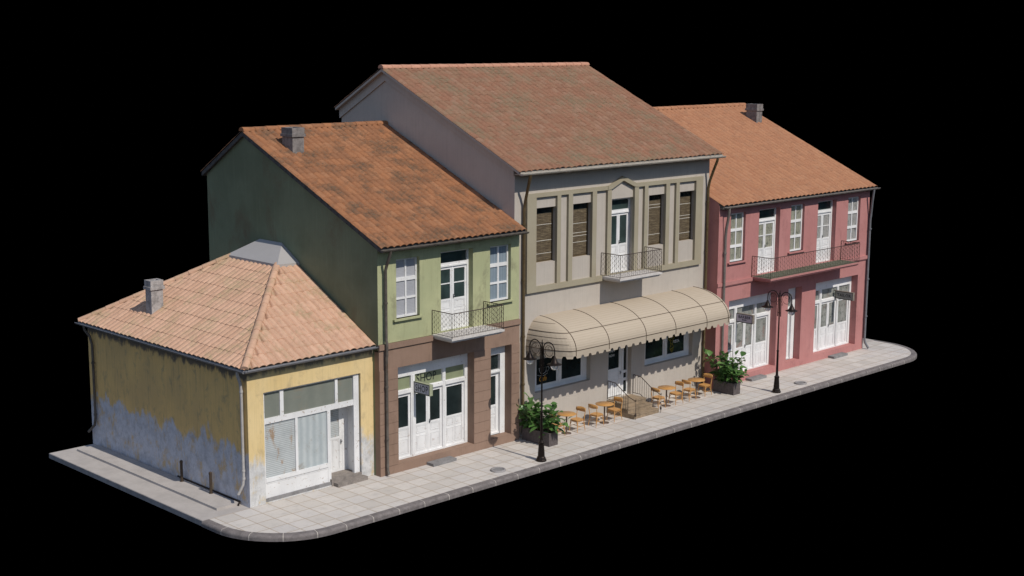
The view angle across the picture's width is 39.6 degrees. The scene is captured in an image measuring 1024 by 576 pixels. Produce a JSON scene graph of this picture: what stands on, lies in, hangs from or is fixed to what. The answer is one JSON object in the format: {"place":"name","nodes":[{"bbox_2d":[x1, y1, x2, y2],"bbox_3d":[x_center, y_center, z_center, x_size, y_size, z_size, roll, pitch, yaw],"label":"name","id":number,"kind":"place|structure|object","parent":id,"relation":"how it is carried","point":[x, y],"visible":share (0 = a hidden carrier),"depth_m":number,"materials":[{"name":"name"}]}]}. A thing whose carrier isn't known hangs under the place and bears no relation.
{"place":"outdoors","nodes":[
{"label":"outdoors","id":0,"kind":"place"},
{"bbox_2d":[49,444,248,525],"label":"side pavement","id":1,"kind":"structure","parent":0,"point":[164,498],"depth_m":46.79,"materials":[{"name":"concrete"}]},
{"bbox_2d":[77,445,238,510],"bbox_3d":[-12.101,6.313,47.964,0.830,0.082,8.978,-9,14,-44],"label":"stone ledge","id":2,"kind":"object","parent":1,"relation":"on","point":[174,484],"visible":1,"depth_m":47.59,"materials":[{"name":"concrete"}]},
{"bbox_2d":[180,460,183,481],"bbox_3d":[-10.953,6.058,47.134,0.135,0.735,0.135,-9,14,-44],"label":"bollard","id":3,"kind":"object","parent":2,"relation":"on","point":[181,471],"visible":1,"depth_m":47.10,"materials":[{"name":"brown metal"}]},
{"bbox_2d":[209,472,212,493],"bbox_3d":[-9.725,6.282,45.907,0.135,0.735,0.135,-9,14,-44],"label":"bollard","id":4,"kind":"object","parent":2,"relation":"on","point":[210,482],"visible":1,"depth_m":45.87,"materials":[{"name":"brown metal"}]},
{"bbox_2d":[177,475,240,505],"bbox_3d":[-9.919,6.584,46.334,0.154,0.128,3.766,-9,14,-44],"label":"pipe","id":5,"kind":"object","parent":1,"relation":"on","point":[212,489],"visible":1,"depth_m":46.16,"materials":[{"name":"metal"}]},
{"bbox_2d":[200,120,528,476],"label":"green house","id":6,"kind":"structure","parent":0,"point":[385,233],"depth_m":49.98,"materials":[{"name":"paint"}]},
{"bbox_2d":[396,257,416,317],"bbox_3d":[-3.620,-0.035,47.949,1.030,2.020,0.070,-9,14,-44],"label":"window","id":7,"kind":"structure","parent":6,"relation":"in","point":[406,268],"depth_m":48.00,"materials":[{"name":"white paint"}]},
{"bbox_2d":[414,381,432,396],"bbox_3d":[-3.118,3.423,48.801,0.164,0.398,1.040,-9,14,-44],"label":"hanging sign","id":8,"kind":"object","parent":6,"relation":"attached to","point":[423,388],"visible":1,"depth_m":48.61,"materials":[{"name":"metal"}]},
{"bbox_2d":[441,249,468,330],"bbox_3d":[-2.095,0.043,49.616,1.510,2.820,0.130,-9,14,-44],"label":"balcony door","id":9,"kind":"structure","parent":6,"relation":"in","point":[454,264],"depth_m":49.70,"materials":[{"name":"white paint"}]},
{"bbox_2d":[490,346,504,434],"bbox_3d":[-0.715,3.708,51.870,1.040,3.350,0.220,-9,14,-44],"label":"door","id":10,"kind":"structure","parent":6,"relation":"in","point":[497,358],"depth_m":52.01,"materials":[{"name":"white paint"}]},
{"bbox_2d":[490,244,507,301],"bbox_3d":[-0.533,-0.550,50.942,1.030,2.020,0.070,-9,14,-44],"label":"window","id":11,"kind":"structure","parent":6,"relation":"in","point":[498,254],"depth_m":51.00,"materials":[{"name":"white paint"}]},
{"bbox_2d":[0,0,1023,575],"label":"sky","id":12,"kind":"structure","parent":0,"point":[112,112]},
{"bbox_2d":[201,340,916,541],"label":"kerb","id":13,"kind":"structure","parent":0,"point":[215,527],"depth_m":48.67,"materials":[{"name":"concrete"}]},
{"bbox_2d":[210,341,910,532],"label":"sidewalk","id":14,"kind":"structure","parent":0,"point":[326,507],"depth_m":50.18,"materials":[{"name":"grey concrete"}]},
{"bbox_2d":[74,239,377,507],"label":"yellow house","id":15,"kind":"structure","parent":14,"relation":"on","point":[244,375],"depth_m":47.13,"materials":[{"name":"paint"}]},
{"bbox_2d":[263,374,359,498],"bbox_3d":[-6.520,4.762,46.275,3.840,3.490,0.112,-9,14,-44],"label":"shop window frame","id":16,"kind":"structure","parent":15,"relation":"in","point":[297,424],"depth_m":46.05,"materials":[{"name":"white paint"}]},
{"bbox_2d":[330,407,347,472],"bbox_3d":[-5.997,5.035,47.555,1.230,2.350,0.120,-9,14,-44],"label":"door","id":17,"kind":"structure","parent":15,"relation":"in","point":[338,417],"depth_m":47.76,"materials":[{"name":"white paint"}]},
{"bbox_2d":[427,456,456,466],"bbox_3d":[-2.449,6.049,49.634,1.080,0.098,0.360,-9,14,-44],"label":"doorstep","id":18,"kind":"object","parent":14,"relation":"on","point":[440,461],"visible":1,"depth_m":49.56,"materials":[{"name":"grey stone"}]},
{"bbox_2d":[490,467,505,472],"bbox_3d":[-0.477,6.231,48.774,0.535,0.058,0.535,-9,14,-44],"label":"manhole cover","id":19,"kind":"object","parent":14,"relation":"on","point":[497,469],"visible":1,"depth_m":48.71,"materials":[{"name":"grey metal"}]},
{"bbox_2d":[335,62,729,435],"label":"beige house","id":20,"kind":"structure","parent":14,"relation":"on","point":[594,183],"depth_m":55.37,"materials":[{"name":"paint"}]},
{"bbox_2d":[536,207,552,261],"bbox_3d":[1.123,-1.999,52.775,1.070,2.050,0.054,-9,14,-44],"label":"window","id":21,"kind":"structure","parent":20,"relation":"in","point":[544,238],"depth_m":52.85,"materials":[{"name":"brown wood"}]},
{"bbox_2d":[535,355,586,390],"bbox_3d":[1.785,3.023,54.374,3.070,1.450,0.100,-9,14,-44],"label":"window","id":22,"kind":"structure","parent":20,"relation":"in","point":[571,370],"depth_m":54.48,"materials":[{"name":"glass"}]},
{"bbox_2d":[573,203,587,256],"bbox_3d":[2.517,-2.231,54.126,1.060,2.050,0.054,-9,14,-44],"label":"window","id":23,"kind":"structure","parent":20,"relation":"in","point":[580,211],"depth_m":54.20,"materials":[{"name":"brown wood"}]},
{"bbox_2d":[608,345,627,396],"bbox_3d":[4.124,3.127,56.718,1.400,2.450,0.140,-9,14,-44],"label":"door","id":24,"kind":"structure","parent":20,"relation":"in","point":[617,359],"depth_m":56.85,"materials":[{"name":"white paint"}]},
{"bbox_2d":[611,197,629,272],"bbox_3d":[4.156,-2.087,55.824,1.330,2.950,0.130,-9,14,-44],"label":"balcony door","id":25,"kind":"structure","parent":20,"relation":"in","point":[620,229],"depth_m":55.93,"materials":[{"name":"white paint"}]},
{"bbox_2d":[648,194,661,244],"bbox_3d":[5.646,-2.753,57.161,1.020,2.050,0.054,-9,14,-44],"label":"window","id":26,"kind":"structure","parent":20,"relation":"in","point":[654,225],"depth_m":57.24,"materials":[{"name":"brown wood"}]},
{"bbox_2d":[644,331,688,364],"bbox_3d":[6.308,2.268,58.760,3.100,1.450,0.100,-9,14,-44],"label":"window","id":27,"kind":"structure","parent":20,"relation":"in","point":[661,349],"depth_m":58.87,"materials":[{"name":"black glass"}]},
{"bbox_2d":[679,191,691,240],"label":"window","id":28,"kind":"structure","parent":20,"relation":"in","point":[686,196],"depth_m":58.60,"materials":[{"name":"brown metal"}]},
{"bbox_2d":[523,339,561,461],"bbox_3d":[1.035,3.918,49.551,0.502,4.360,1.710,-9,14,-44],"label":"street lamp","id":29,"kind":"object","parent":14,"relation":"on","point":[529,358],"visible":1,"depth_m":49.55,"materials":[{"name":"metal"}]},
{"bbox_2d":[517,392,569,446],"bbox_3d":[1.067,4.764,51.996,1.255,1.843,2.560,-9,14,-44],"label":"planter","id":30,"kind":"object","parent":14,"relation":"on","point":[531,426],"visible":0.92,"depth_m":51.86,"materials":[{"name":"brown plant"}]},
{"bbox_2d":[550,414,564,433],"bbox_3d":[1.672,5.084,52.957,0.470,0.887,0.503,10,14,42],"label":"cafe chair","id":31,"kind":"object","parent":14,"relation":"on","point":[560,425],"visible":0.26,"depth_m":52.89,"materials":[{"name":"brown wood"}]},
{"bbox_2d":[557,411,575,434],"bbox_3d":[2.045,5.076,53.339,0.715,0.767,0.715,-9,14,-44],"label":"cafe table","id":32,"kind":"object","parent":14,"relation":"on","point":[566,414],"visible":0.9,"depth_m":53.27,"materials":[{"name":"brown wood"}]},
{"bbox_2d":[569,406,585,432],"bbox_3d":[2.477,4.955,53.712,0.470,0.887,0.503,10,14,43],"label":"cafe chair","id":33,"kind":"object","parent":14,"relation":"on","point":[576,419],"visible":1,"depth_m":53.73,"materials":[{"name":"brown wood"}]},
{"bbox_2d":[588,404,603,425],"bbox_3d":[3.213,4.835,54.407,0.470,0.887,0.503,10,14,43],"label":"cafe chair","id":34,"kind":"object","parent":14,"relation":"on","point":[596,414],"visible":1,"depth_m":54.31,"materials":[{"name":"brown wood"}]},
{"bbox_2d":[595,401,613,423],"bbox_3d":[3.563,4.823,54.811,0.715,0.767,0.715,-9,14,-44],"label":"cafe table","id":35,"kind":"object","parent":14,"relation":"on","point":[604,403],"visible":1,"depth_m":54.75,"materials":[{"name":"brown paint"}]},
{"bbox_2d":[606,397,622,421],"bbox_3d":[3.991,4.700,55.189,0.503,0.887,0.470,-9,14,-42],"label":"cafe chair","id":36,"kind":"object","parent":14,"relation":"on","point":[614,409],"visible":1,"depth_m":55.20,"materials":[{"name":"brown wood"}]},
{"bbox_2d":[607,374,661,419],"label":"entrance steps","id":37,"kind":"structure","parent":14,"relation":"on","point":[635,407],"depth_m":56.09,"materials":[{"name":"stone"}]},
{"bbox_2d":[651,387,665,407],"bbox_3d":[5.854,4.386,57.016,0.470,0.887,0.503,10,14,43],"label":"cafe chair","id":38,"kind":"object","parent":14,"relation":"on","point":[658,397],"visible":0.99,"depth_m":56.94,"materials":[{"name":"brown wood"}]},
{"bbox_2d":[658,385,674,406],"bbox_3d":[6.229,4.378,57.396,0.715,0.767,0.715,-9,14,-44],"label":"cafe table","id":39,"kind":"object","parent":14,"relation":"on","point":[666,387],"visible":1,"depth_m":57.35,"materials":[{"name":"brown paint"}]},
{"bbox_2d":[668,381,683,404],"bbox_3d":[6.669,4.258,57.761,0.503,0.887,0.470,-8,13,-41],"label":"cafe chair","id":40,"kind":"object","parent":14,"relation":"on","point":[675,392],"visible":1,"depth_m":57.73,"materials":[{"name":"brown wood"}]},
{"bbox_2d":[681,379,695,400],"bbox_3d":[7.254,4.160,58.327,0.470,0.887,0.503,10,14,44],"label":"cafe chair","id":41,"kind":"object","parent":14,"relation":"on","point":[689,389],"visible":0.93,"depth_m":58.23,"materials":[{"name":"brown wood"}]},
{"bbox_2d":[688,377,704,398],"bbox_3d":[7.604,4.149,58.730,0.715,0.767,0.715,-9,14,-44],"label":"cafe table","id":42,"kind":"object","parent":14,"relation":"on","point":[695,379],"visible":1,"depth_m":58.67,"materials":[{"name":"brown paint"}]},
{"bbox_2d":[697,373,712,394],"bbox_3d":[8.021,4.024,59.119,0.470,0.887,0.503,10,14,44],"label":"cafe chair","id":43,"kind":"object","parent":14,"relation":"on","point":[703,384],"visible":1,"depth_m":59.12,"materials":[{"name":"brown wood"}]},
{"bbox_2d":[701,345,748,394],"bbox_3d":[8.958,3.415,59.535,1.600,1.946,2.049,-9,14,-44],"label":"planter","id":44,"kind":"object","parent":14,"relation":"on","point":[728,376],"visible":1,"depth_m":59.31,"materials":[{"name":"brown plant"}]},
{"bbox_2d":[746,374,766,381],"bbox_3d":[10.652,3.918,62.029,1.100,0.098,0.330,-9,14,-44],"label":"doorstep","id":45,"kind":"object","parent":14,"relation":"on","point":[757,377],"visible":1,"depth_m":61.88,"materials":[{"name":"grey stone"}]},
{"bbox_2d":[653,103,879,388],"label":"red house","id":46,"kind":"structure","parent":14,"relation":"on","point":[788,212],"depth_m":64.08,"materials":[{"name":"paint"}]},
{"bbox_2d":[730,212,743,261],"bbox_3d":[9.428,-2.166,60.169,1.030,2.080,0.070,-9,14,-44],"label":"window","id":47,"kind":"structure","parent":46,"relation":"in","point":[736,238],"depth_m":60.26,"materials":[{"name":"white paint"}]},
{"bbox_2d":[736,312,754,323],"bbox_3d":[9.933,1.285,61.088,0.164,0.388,1.070,-9,14,-44],"label":"hanging sign","id":48,"kind":"object","parent":46,"relation":"attached to","point":[745,318],"visible":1,"depth_m":60.92,"materials":[{"name":"metal"}]},
{"bbox_2d":[757,208,775,273],"bbox_3d":[10.963,-2.068,61.865,1.540,2.850,0.130,-9,14,-44],"label":"balcony door","id":49,"kind":"structure","parent":46,"relation":"in","point":[767,217],"depth_m":62.00,"materials":[{"name":"white paint"}]},
{"bbox_2d":[786,288,794,358],"bbox_3d":[12.340,1.590,64.185,1.040,3.350,0.220,-9,14,-44],"label":"door","id":50,"kind":"structure","parent":46,"relation":"in","point":[790,319],"depth_m":64.41,"materials":[{"name":"white paint"}]},
{"bbox_2d":[790,204,802,250],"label":"window","id":51,"kind":"structure","parent":46,"relation":"in","point":[796,210],"depth_m":63.29,"materials":[{"name":"white paint"}]},
{"bbox_2d":[816,200,832,262],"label":"balcony door","id":52,"kind":"structure","parent":46,"relation":"in","point":[824,224],"depth_m":65.09,"materials":[{"name":"white paint"}]},
{"bbox_2d":[834,290,854,300],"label":"hanging sign","id":53,"kind":"object","parent":46,"relation":"attached to","point":[844,295],"visible":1,"depth_m":66.11,"materials":[{"name":"metal"}]},
{"bbox_2d":[847,196,858,240],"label":"window","id":54,"kind":"structure","parent":46,"relation":"in","point":[853,201],"depth_m":66.45,"materials":[{"name":"white paint"}]},
{"bbox_2d":[761,290,796,392],"bbox_3d":[11.107,2.233,59.347,0.502,4.360,1.710,-9,14,-44],"label":"street lamp","id":55,"kind":"object","parent":14,"relation":"on","point":[767,307],"visible":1,"depth_m":59.35,"materials":[{"name":"metal"}]},
{"bbox_2d":[794,381,806,384],"bbox_3d":[12.424,4.086,61.244,0.535,0.058,0.535,-9,14,-44],"label":"manhole cover","id":56,"kind":"object","parent":14,"relation":"on","point":[800,382],"visible":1,"depth_m":61.19,"materials":[{"name":"grey metal"}]},
{"bbox_2d":[828,352,847,358],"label":"doorstep","id":57,"kind":"object","parent":14,"relation":"on","point":[837,355],"visible":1,"depth_m":66.33,"materials":[{"name":"grey stone"}]}
]}

